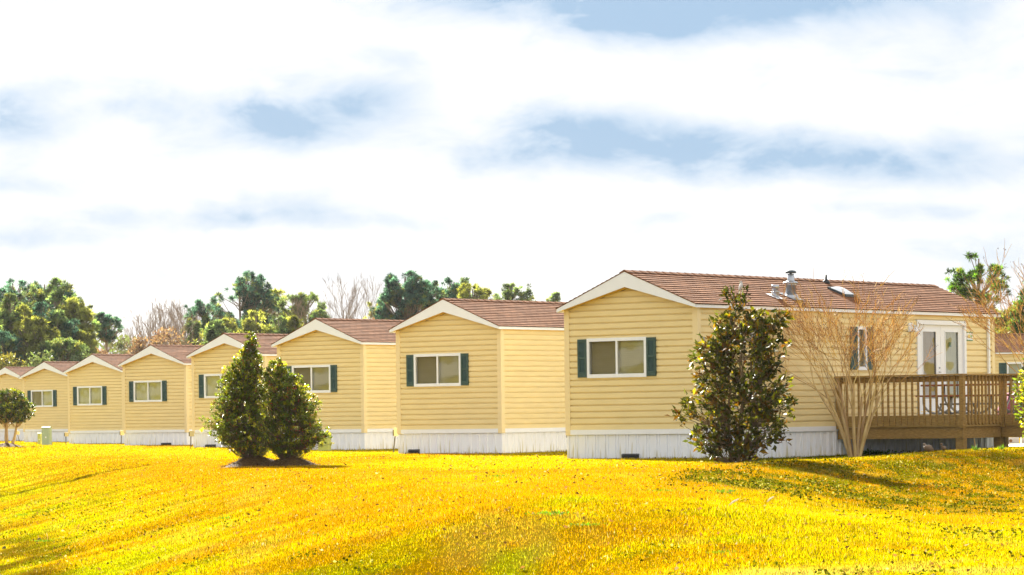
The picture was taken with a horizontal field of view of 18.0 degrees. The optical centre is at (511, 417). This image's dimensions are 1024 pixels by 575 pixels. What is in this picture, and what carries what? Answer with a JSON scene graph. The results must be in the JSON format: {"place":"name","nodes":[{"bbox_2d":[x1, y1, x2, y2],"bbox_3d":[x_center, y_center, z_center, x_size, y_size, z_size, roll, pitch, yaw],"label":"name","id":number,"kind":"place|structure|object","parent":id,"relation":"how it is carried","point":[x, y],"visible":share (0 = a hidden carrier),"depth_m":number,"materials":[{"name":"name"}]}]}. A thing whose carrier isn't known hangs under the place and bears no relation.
{"place":"outdoors","nodes":[
{"label":"outdoors","id":0,"kind":"place"},
{"bbox_2d":[363,302,377,318],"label":"pine tree","id":1,"kind":"object","parent":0,"point":[369,306],"visible":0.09,"depth_m":261.68,"materials":[{"name":"green plant"}]},
{"bbox_2d":[0,437,1023,574],"bbox_3d":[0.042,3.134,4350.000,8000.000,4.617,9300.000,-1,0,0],"label":"ground","id":2,"kind":"structure","parent":0,"point":[483,563],"depth_m":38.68,"materials":[{"name":"plant"}]},
{"bbox_2d":[0,291,24,353],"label":"pine tree","id":3,"kind":"object","parent":2,"relation":"on","point":[8,316],"visible":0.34,"depth_m":225.59,"materials":[{"name":"green plant"}]},
{"bbox_2d":[0,442,24,446],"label":"mulch mound","id":4,"kind":"object","parent":2,"relation":"on","point":[7,445],"visible":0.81,"depth_m":139.53,"materials":[{"name":"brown wood"}]},
{"bbox_2d":[0,388,35,443],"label":"tree","id":5,"kind":"object","parent":4,"relation":"on","point":[14,408],"visible":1,"depth_m":139.69,"materials":[{"name":"green plant"}]},
{"bbox_2d":[0,330,27,366],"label":"pine tree","id":6,"kind":"object","parent":2,"relation":"on","point":[9,342],"visible":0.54,"depth_m":219.37,"materials":[{"name":"green plant"}]},
{"bbox_2d":[0,352,27,368],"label":"leafy bush","id":7,"kind":"object","parent":2,"relation":"on","point":[9,359],"visible":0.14,"depth_m":214.71,"materials":[{"name":"green plant"}]},
{"bbox_2d":[0,366,35,440],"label":"mobile home","id":8,"kind":"object","parent":2,"relation":"on","point":[9,377],"visible":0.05,"depth_m":189.55,"materials":[{"name":"plastic"}]},
{"bbox_2d":[0,278,43,328],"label":"pine tree","id":9,"kind":"object","parent":2,"relation":"on","point":[13,290],"visible":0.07,"depth_m":239.72,"materials":[{"name":"green plant"}]},
{"bbox_2d":[11,303,39,363],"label":"pine tree","id":10,"kind":"object","parent":2,"relation":"on","point":[25,309],"visible":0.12,"depth_m":225.82,"materials":[{"name":"green plant"}]},
{"bbox_2d":[1,315,65,366],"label":"pine tree","id":11,"kind":"object","parent":2,"relation":"on","point":[35,327],"visible":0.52,"depth_m":221.40,"materials":[{"name":"green plant"}]},
{"bbox_2d":[37,433,41,443],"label":"utility cabinet","id":12,"kind":"object","parent":2,"relation":"on","point":[39,438],"visible":0.77,"depth_m":157.00,"materials":[{"name":"beige metal"}]},
{"bbox_2d":[25,349,58,366],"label":"leafy bush","id":13,"kind":"object","parent":2,"relation":"on","point":[35,362],"visible":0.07,"depth_m":213.85,"materials":[{"name":"green plant"}]},
{"bbox_2d":[31,301,54,363],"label":"pine tree","id":14,"kind":"object","parent":2,"relation":"on","point":[39,307],"visible":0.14,"depth_m":225.77,"materials":[{"name":"green plant"}]},
{"bbox_2d":[41,427,51,444],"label":"utility cabinet","id":15,"kind":"object","parent":2,"relation":"on","point":[46,435],"visible":0.83,"depth_m":150.00,"materials":[{"name":"metal"}]},
{"bbox_2d":[19,361,78,441],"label":"mobile home","id":16,"kind":"object","parent":2,"relation":"on","point":[44,385],"visible":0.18,"depth_m":174.10,"materials":[{"name":"plastic"}]},
{"bbox_2d":[31,390,52,406],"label":"window frame","id":17,"kind":"structure","parent":16,"relation":"in","point":[41,398],"depth_m":174.31,"materials":[{"name":"white plastic"}]},
{"bbox_2d":[11,277,101,332],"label":"pine tree","id":18,"kind":"object","parent":2,"relation":"on","point":[53,293],"visible":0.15,"depth_m":235.64,"materials":[{"name":"green plant"}]},
{"bbox_2d":[27,337,90,361],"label":"leafy bush","id":19,"kind":"object","parent":2,"relation":"on","point":[58,346],"visible":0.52,"depth_m":217.34,"materials":[{"name":"green plant"}]},
{"bbox_2d":[46,309,73,359],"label":"pine tree","id":20,"kind":"object","parent":2,"relation":"on","point":[57,317],"visible":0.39,"depth_m":225.42,"materials":[{"name":"green plant"}]},
{"bbox_2d":[58,319,84,360],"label":"pine tree","id":21,"kind":"object","parent":2,"relation":"on","point":[70,324],"visible":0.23,"depth_m":225.60,"materials":[{"name":"green plant"}]},
{"bbox_2d":[60,285,84,306],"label":"pine tree","id":22,"kind":"object","parent":2,"relation":"on","point":[67,294],"visible":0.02,"depth_m":241.38,"materials":[{"name":"green plant"}]},
{"bbox_2d":[55,296,99,353],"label":"pine tree","id":23,"kind":"object","parent":2,"relation":"on","point":[71,310],"visible":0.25,"depth_m":231.70,"materials":[{"name":"green plant"}]},
{"bbox_2d":[65,352,89,361],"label":"leafy bush","id":24,"kind":"object","parent":2,"relation":"on","point":[79,358],"visible":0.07,"depth_m":215.95,"materials":[{"name":"green plant"}]},
{"bbox_2d":[74,329,96,356],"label":"pine tree","id":25,"kind":"object","parent":2,"relation":"on","point":[83,336],"visible":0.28,"depth_m":225.72,"materials":[{"name":"green plant"}]},
{"bbox_2d":[78,323,96,351],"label":"pine tree","id":26,"kind":"object","parent":2,"relation":"on","point":[84,327],"visible":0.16,"depth_m":229.78,"materials":[{"name":"green plant"}]},
{"bbox_2d":[63,354,134,443],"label":"mobile home","id":27,"kind":"object","parent":2,"relation":"on","point":[95,395],"visible":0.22,"depth_m":154.03,"materials":[{"name":"plastic"}]},
{"bbox_2d":[77,386,101,405],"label":"window frame","id":28,"kind":"structure","parent":27,"relation":"in","point":[89,395],"depth_m":154.28,"materials":[{"name":"white plastic"}]},
{"bbox_2d":[95,346,108,353],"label":"leafy bush","id":29,"kind":"object","parent":2,"relation":"on","point":[103,351],"visible":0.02,"depth_m":239.90,"materials":[{"name":"orange plant"}]},
{"bbox_2d":[91,311,123,353],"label":"pine tree","id":30,"kind":"object","parent":2,"relation":"on","point":[106,334],"visible":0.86,"depth_m":259.57,"materials":[{"name":"green plant"}]},
{"bbox_2d":[103,326,131,353],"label":"bare tree","id":31,"kind":"object","parent":2,"relation":"on","point":[118,343],"visible":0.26,"depth_m":261.56,"materials":[{"name":"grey plant"}]},
{"bbox_2d":[112,338,132,353],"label":"leafy bush","id":32,"kind":"object","parent":2,"relation":"on","point":[120,348],"visible":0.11,"depth_m":274.49,"materials":[{"name":"green plant"}]},
{"bbox_2d":[120,321,148,351],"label":"bare tree","id":33,"kind":"object","parent":2,"relation":"on","point":[131,335],"visible":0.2,"depth_m":270.41,"materials":[{"name":"grey plant"}]},
{"bbox_2d":[95,334,173,353],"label":"distant wood","id":34,"kind":"object","parent":2,"relation":"on","point":[120,336],"visible":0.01,"depth_m":418.81,"materials":[{"name":"brown plant"}]},
{"bbox_2d":[125,333,149,353],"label":"leafy bush","id":35,"kind":"object","parent":2,"relation":"on","point":[135,347],"visible":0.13,"depth_m":249.68,"materials":[{"name":"orange plant"}]},
{"bbox_2d":[122,310,162,353],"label":"bare tree","id":36,"kind":"object","parent":2,"relation":"on","point":[138,325],"visible":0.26,"depth_m":267.67,"materials":[{"name":"brown plant"}]},
{"bbox_2d":[124,302,178,353],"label":"bare tree","id":37,"kind":"object","parent":2,"relation":"on","point":[148,328],"visible":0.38,"depth_m":248.93,"materials":[{"name":"brown plant"}]},
{"bbox_2d":[134,304,176,343],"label":"bare tree","id":38,"kind":"object","parent":2,"relation":"on","point":[153,319],"visible":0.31,"depth_m":250.99,"materials":[{"name":"brown plant"}]},
{"bbox_2d":[136,292,184,343],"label":"bare tree","id":39,"kind":"object","parent":2,"relation":"on","point":[162,324],"visible":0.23,"depth_m":256.06,"materials":[{"name":"brown plant"}]},
{"bbox_2d":[118,344,202,444],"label":"mobile home","id":40,"kind":"object","parent":2,"relation":"on","point":[157,394],"visible":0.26,"depth_m":138.47,"materials":[{"name":"plastic"}]},
{"bbox_2d":[133,380,162,401],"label":"window frame","id":41,"kind":"structure","parent":40,"relation":"in","point":[144,391],"depth_m":138.77,"materials":[{"name":"white plastic"}]},
{"bbox_2d":[145,307,179,346],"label":"bare tree","id":42,"kind":"object","parent":2,"relation":"on","point":[165,342],"visible":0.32,"depth_m":240.34,"materials":[{"name":"brown plant"}]},
{"bbox_2d":[140,326,191,345],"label":"leafy bush","id":43,"kind":"object","parent":2,"relation":"on","point":[160,339],"visible":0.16,"depth_m":235.77,"materials":[{"name":"orange plant"}]},
{"bbox_2d":[152,297,184,338],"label":"bare tree","id":44,"kind":"object","parent":2,"relation":"on","point":[171,314],"visible":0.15,"depth_m":262.08,"materials":[{"name":"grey plant"}]},
{"bbox_2d":[156,304,200,344],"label":"bare tree","id":45,"kind":"object","parent":2,"relation":"on","point":[185,326],"visible":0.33,"depth_m":248.81,"materials":[{"name":"brown plant"}]},
{"bbox_2d":[166,306,201,344],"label":"bare tree","id":46,"kind":"object","parent":2,"relation":"on","point":[180,319],"visible":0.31,"depth_m":245.82,"materials":[{"name":"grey plant"}]},
{"bbox_2d":[165,296,208,343],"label":"bare tree","id":47,"kind":"object","parent":2,"relation":"on","point":[178,314],"visible":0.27,"depth_m":256.42,"materials":[{"name":"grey plant"}]},
{"bbox_2d":[178,317,205,344],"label":"pine tree","id":48,"kind":"object","parent":2,"relation":"on","point":[196,327],"visible":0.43,"depth_m":249.63,"materials":[{"name":"green plant"}]},
{"bbox_2d":[182,299,226,340],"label":"pine tree","id":49,"kind":"object","parent":2,"relation":"on","point":[204,312],"visible":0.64,"depth_m":257.40,"materials":[{"name":"green plant"}]},
{"bbox_2d":[199,318,230,344],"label":"pine tree","id":50,"kind":"object","parent":2,"relation":"on","point":[215,329],"visible":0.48,"depth_m":233.48,"materials":[{"name":"green plant"}]},
{"bbox_2d":[191,317,257,344],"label":"pine tree","id":51,"kind":"object","parent":2,"relation":"on","point":[230,325],"visible":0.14,"depth_m":239.78,"materials":[{"name":"green plant"}]},
{"bbox_2d":[186,333,287,447],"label":"mobile home","id":52,"kind":"object","parent":2,"relation":"on","point":[211,359],"visible":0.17,"depth_m":122.92,"materials":[{"name":"plastic"}]},
{"bbox_2d":[204,374,232,397],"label":"window frame","id":53,"kind":"structure","parent":52,"relation":"in","point":[210,380],"depth_m":122.94,"materials":[{"name":"white plastic"}]},
{"bbox_2d":[208,270,282,329],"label":"pine tree","id":54,"kind":"object","parent":2,"relation":"on","point":[253,294],"visible":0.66,"depth_m":261.09,"materials":[{"name":"green plant"}]},
{"bbox_2d":[218,455,272,467],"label":"mulch mound","id":55,"kind":"object","parent":2,"relation":"on","point":[252,461],"visible":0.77,"depth_m":70.57,"materials":[{"name":"brown soil"}]},
{"bbox_2d":[199,331,274,458],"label":"holly tree","id":56,"kind":"object","parent":55,"relation":"on","point":[233,408],"visible":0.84,"depth_m":70.79,"materials":[{"name":"green plant"}]},
{"bbox_2d":[233,309,277,333],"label":"pine tree","id":57,"kind":"object","parent":2,"relation":"on","point":[250,324],"visible":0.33,"depth_m":233.64,"materials":[{"name":"green plant"}]},
{"bbox_2d":[261,288,288,326],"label":"pine tree","id":58,"kind":"object","parent":2,"relation":"on","point":[277,292],"visible":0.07,"depth_m":267.78,"materials":[{"name":"green plant"}]},
{"bbox_2d":[267,314,300,333],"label":"pine tree","id":59,"kind":"object","parent":2,"relation":"on","point":[282,323],"visible":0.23,"depth_m":233.44,"materials":[{"name":"green plant"}]},
{"bbox_2d":[259,455,320,466],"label":"mulch mound","id":60,"kind":"object","parent":2,"relation":"on","point":[293,460],"visible":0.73,"depth_m":69.66,"materials":[{"name":"brown soil"}]},
{"bbox_2d":[248,357,333,458],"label":"holly tree","id":61,"kind":"object","parent":60,"relation":"on","point":[282,401],"visible":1,"depth_m":69.80,"materials":[{"name":"green plant"}]},
{"bbox_2d":[279,314,303,333],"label":"pine tree","id":62,"kind":"object","parent":2,"relation":"on","point":[292,319],"visible":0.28,"depth_m":233.49,"materials":[{"name":"green plant"}]},
{"bbox_2d":[276,291,314,323],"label":"bare tree","id":63,"kind":"object","parent":2,"relation":"on","point":[298,309],"visible":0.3,"depth_m":244.94,"materials":[{"name":"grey plant"}]},
{"bbox_2d":[278,291,327,324],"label":"pine tree","id":64,"kind":"object","parent":2,"relation":"on","point":[312,296],"visible":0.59,"depth_m":255.43,"materials":[{"name":"green plant"}]},
{"bbox_2d":[308,308,331,321],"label":"pine tree","id":65,"kind":"object","parent":2,"relation":"on","point":[317,313],"visible":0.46,"depth_m":251.71,"materials":[{"name":"green plant"}]},
{"bbox_2d":[318,432,330,450],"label":"utility cabinet","id":66,"kind":"object","parent":2,"relation":"on","point":[326,447],"visible":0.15,"depth_m":102.50,"materials":[{"name":"beige metal"}]},
{"bbox_2d":[271,318,403,449],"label":"mobile home","id":67,"kind":"object","parent":2,"relation":"on","point":[346,368],"visible":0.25,"depth_m":105.75,"materials":[{"name":"plastic"}]},
{"bbox_2d":[292,365,330,392],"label":"window frame","id":68,"kind":"structure","parent":67,"relation":"in","point":[317,377],"depth_m":106.32,"materials":[{"name":"white plastic"}]},
{"bbox_2d":[321,272,363,318],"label":"bare tree","id":69,"kind":"object","parent":2,"relation":"on","point":[344,300],"visible":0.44,"depth_m":255.46,"materials":[{"name":"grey plant"}]},
{"bbox_2d":[323,278,370,318],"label":"bare tree","id":70,"kind":"object","parent":2,"relation":"on","point":[349,309],"visible":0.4,"depth_m":255.19,"materials":[{"name":"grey plant"}]},
{"bbox_2d":[339,272,383,318],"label":"bare tree","id":71,"kind":"object","parent":2,"relation":"on","point":[365,306],"visible":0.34,"depth_m":256.59,"materials":[{"name":"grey plant"}]},
{"bbox_2d":[393,428,397,451],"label":"meter post","id":72,"kind":"object","parent":2,"relation":"on","point":[395,434],"visible":0.68,"depth_m":93.44,"materials":[{"name":"beige metal"}]},
{"bbox_2d":[369,270,437,319],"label":"pine tree","id":73,"kind":"object","parent":2,"relation":"on","point":[408,298],"visible":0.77,"depth_m":248.90,"materials":[{"name":"green plant"}]},
{"bbox_2d":[420,279,447,310],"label":"pine tree","id":74,"kind":"object","parent":2,"relation":"on","point":[436,293],"visible":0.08,"depth_m":253.52,"materials":[{"name":"green plant"}]},
{"bbox_2d":[435,276,473,300],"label":"pine tree","id":75,"kind":"object","parent":2,"relation":"on","point":[451,291],"visible":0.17,"depth_m":261.30,"materials":[{"name":"green plant"}]},
{"bbox_2d":[457,282,491,298],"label":"pine tree","id":76,"kind":"object","parent":2,"relation":"on","point":[464,291],"visible":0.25,"depth_m":255.51,"materials":[{"name":"green plant"}]},
{"bbox_2d":[389,298,566,453],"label":"mobile home","id":77,"kind":"object","parent":2,"relation":"on","point":[479,375],"visible":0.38,"depth_m":90.36,"materials":[{"name":"plastic"}]},
{"bbox_2d":[413,353,460,386],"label":"window frame","id":78,"kind":"structure","parent":77,"relation":"in","point":[444,369],"depth_m":90.56,"materials":[{"name":"white plastic"}]},
{"bbox_2d":[487,281,535,300],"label":"pine tree","id":79,"kind":"object","parent":2,"relation":"on","point":[510,292],"visible":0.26,"depth_m":265.42,"materials":[{"name":"green plant"}]},
{"bbox_2d":[0,446,1023,574],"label":"fallen leaves","id":80,"kind":"object","parent":2,"relation":"on","point":[699,508],"visible":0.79,"depth_m":47.07,"materials":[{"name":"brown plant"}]},
{"bbox_2d":[525,510,568,515],"bbox_3d":[0.565,1.106,37.946,0.828,0.083,0.376,-1,0,0],"label":"weed plant","id":81,"kind":"object","parent":2,"relation":"on","point":[552,512],"visible":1,"depth_m":37.89,"materials":[{"name":"plant"}]},
{"bbox_2d":[545,291,560,301],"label":"pine tree","id":82,"kind":"object","parent":2,"relation":"on","point":[554,296],"visible":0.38,"depth_m":271.81,"materials":[{"name":"green plant"}]},
{"bbox_2d":[570,522,604,525],"bbox_3d":[0.869,1.214,36.938,0.439,0.058,0.295,-1,0,0],"label":"weed plant","id":83,"kind":"object","parent":2,"relation":"on","point":[583,523],"visible":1,"depth_m":36.94,"materials":[{"name":"plant"}]},
{"bbox_2d":[704,488,749,493],"bbox_3d":[2.865,1.021,44.898,0.883,0.094,0.435,-1,0,0],"label":"weed plant","id":84,"kind":"object","parent":2,"relation":"on","point":[721,490],"visible":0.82,"depth_m":44.91,"materials":[{"name":"plant"}]},
{"bbox_2d":[705,549,748,553],"bbox_3d":[2.288,1.425,34.540,0.475,0.052,0.266,-1,0,0],"label":"weed plant","id":85,"kind":"object","parent":2,"relation":"on","point":[728,551],"visible":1,"depth_m":34.54,"materials":[{"name":"plant"}]},
{"bbox_2d":[665,280,797,462],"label":"magnolia shrub","id":86,"kind":"object","parent":2,"relation":"on","point":[755,329],"visible":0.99,"depth_m":65.21,"materials":[{"name":"green plant"}]},
{"bbox_2d":[555,270,1000,458],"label":"mobile home","id":87,"kind":"object","parent":2,"relation":"on","point":[630,336],"visible":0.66,"depth_m":75.35,"materials":[{"name":"plastic"}]},
{"bbox_2d":[586,337,646,377],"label":"window frame","id":88,"kind":"structure","parent":87,"relation":"in","point":[624,356],"depth_m":74.57,"materials":[{"name":"white plastic"}]},
{"bbox_2d":[857,326,867,369],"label":"window frame","id":89,"kind":"structure","parent":87,"relation":"in","point":[861,332],"depth_m":78.78,"materials":[{"name":"white plastic"}]},
{"bbox_2d":[760,270,939,456],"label":"crape myrtle","id":90,"kind":"object","parent":2,"relation":"on","point":[858,448],"visible":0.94,"depth_m":74.43,"materials":[{"name":"beige plant"}]},
{"bbox_2d":[862,449,903,454],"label":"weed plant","id":91,"kind":"object","parent":2,"relation":"on","point":[867,452],"visible":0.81,"depth_m":78.52,"materials":[{"name":"green plant"}]},
{"bbox_2d":[923,443,933,451],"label":"ground bird","id":92,"kind":"object","parent":2,"relation":"on","point":[928,448],"visible":1,"depth_m":68.89},
{"bbox_2d":[834,373,1023,448],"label":"wooden deck","id":93,"kind":"structure","parent":2,"relation":"on","point":[1002,427],"depth_m":76.51,"materials":[{"name":"brown wood"}]},
{"bbox_2d":[915,383,1021,414],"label":"picnic table","id":94,"kind":"object","parent":93,"relation":"on","point":[951,407],"visible":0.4,"depth_m":77.78,"materials":[{"name":"brown wood"}]},
{"bbox_2d":[945,251,1012,309],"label":"pine tree","id":95,"kind":"object","parent":2,"relation":"on","point":[958,284],"visible":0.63,"depth_m":149.59,"materials":[{"name":"green plant"}]},
{"bbox_2d":[946,244,1023,380],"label":"crape myrtle","id":96,"kind":"object","parent":2,"relation":"on","point":[978,316],"visible":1,"depth_m":72.88,"materials":[{"name":"beige plant"}]},
{"bbox_2d":[995,333,1023,405],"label":"mobile home","id":97,"kind":"object","parent":2,"relation":"on","point":[1002,366],"visible":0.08,"depth_m":136.98,"materials":[{"name":"plastic"}]},
{"bbox_2d":[1007,362,1022,386],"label":"window frame","id":98,"kind":"structure","parent":97,"relation":"in","point":[1009,370],"depth_m":137.05,"materials":[{"name":"white plastic"}]},
{"bbox_2d":[998,391,1021,437],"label":"parked car","id":99,"kind":"object","parent":2,"relation":"on","point":[1008,407],"visible":0.02,"depth_m":115.25,"materials":[{"name":"red paint"}]},
{"bbox_2d":[1009,437,1018,443],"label":"wheel stop","id":100,"kind":"object","parent":2,"relation":"on","point":[1013,440],"visible":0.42,"depth_m":94.93,"materials":[{"name":"concrete"}]},
{"bbox_2d":[1005,281,1023,332],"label":"pine tree","id":101,"kind":"object","parent":2,"relation":"on","point":[1020,302],"visible":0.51,"depth_m":157.77,"materials":[{"name":"green plant"}]},
{"bbox_2d":[1010,346,1023,437],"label":"evergreen shrub","id":102,"kind":"object","parent":2,"relation":"on","point":[1019,399],"visible":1,"depth_m":72.00,"materials":[{"name":"green plant"}]},
{"bbox_2d":[0,0,1023,353],"label":"sky","id":103,"kind":"structure","parent":0,"point":[165,148],"materials":[{"name":"white"}]},
{"bbox_2d":[995,326,1008,333],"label":"leafy bush","id":104,"kind":"object","parent":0,"point":[997,330],"visible":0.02,"depth_m":151.88,"materials":[{"name":"green plant"}]},
{"bbox_2d":[994,306,1023,331],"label":"pine tree","id":105,"kind":"object","parent":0,"point":[1002,316],"visible":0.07,"depth_m":169.44,"materials":[{"name":"green plant"}]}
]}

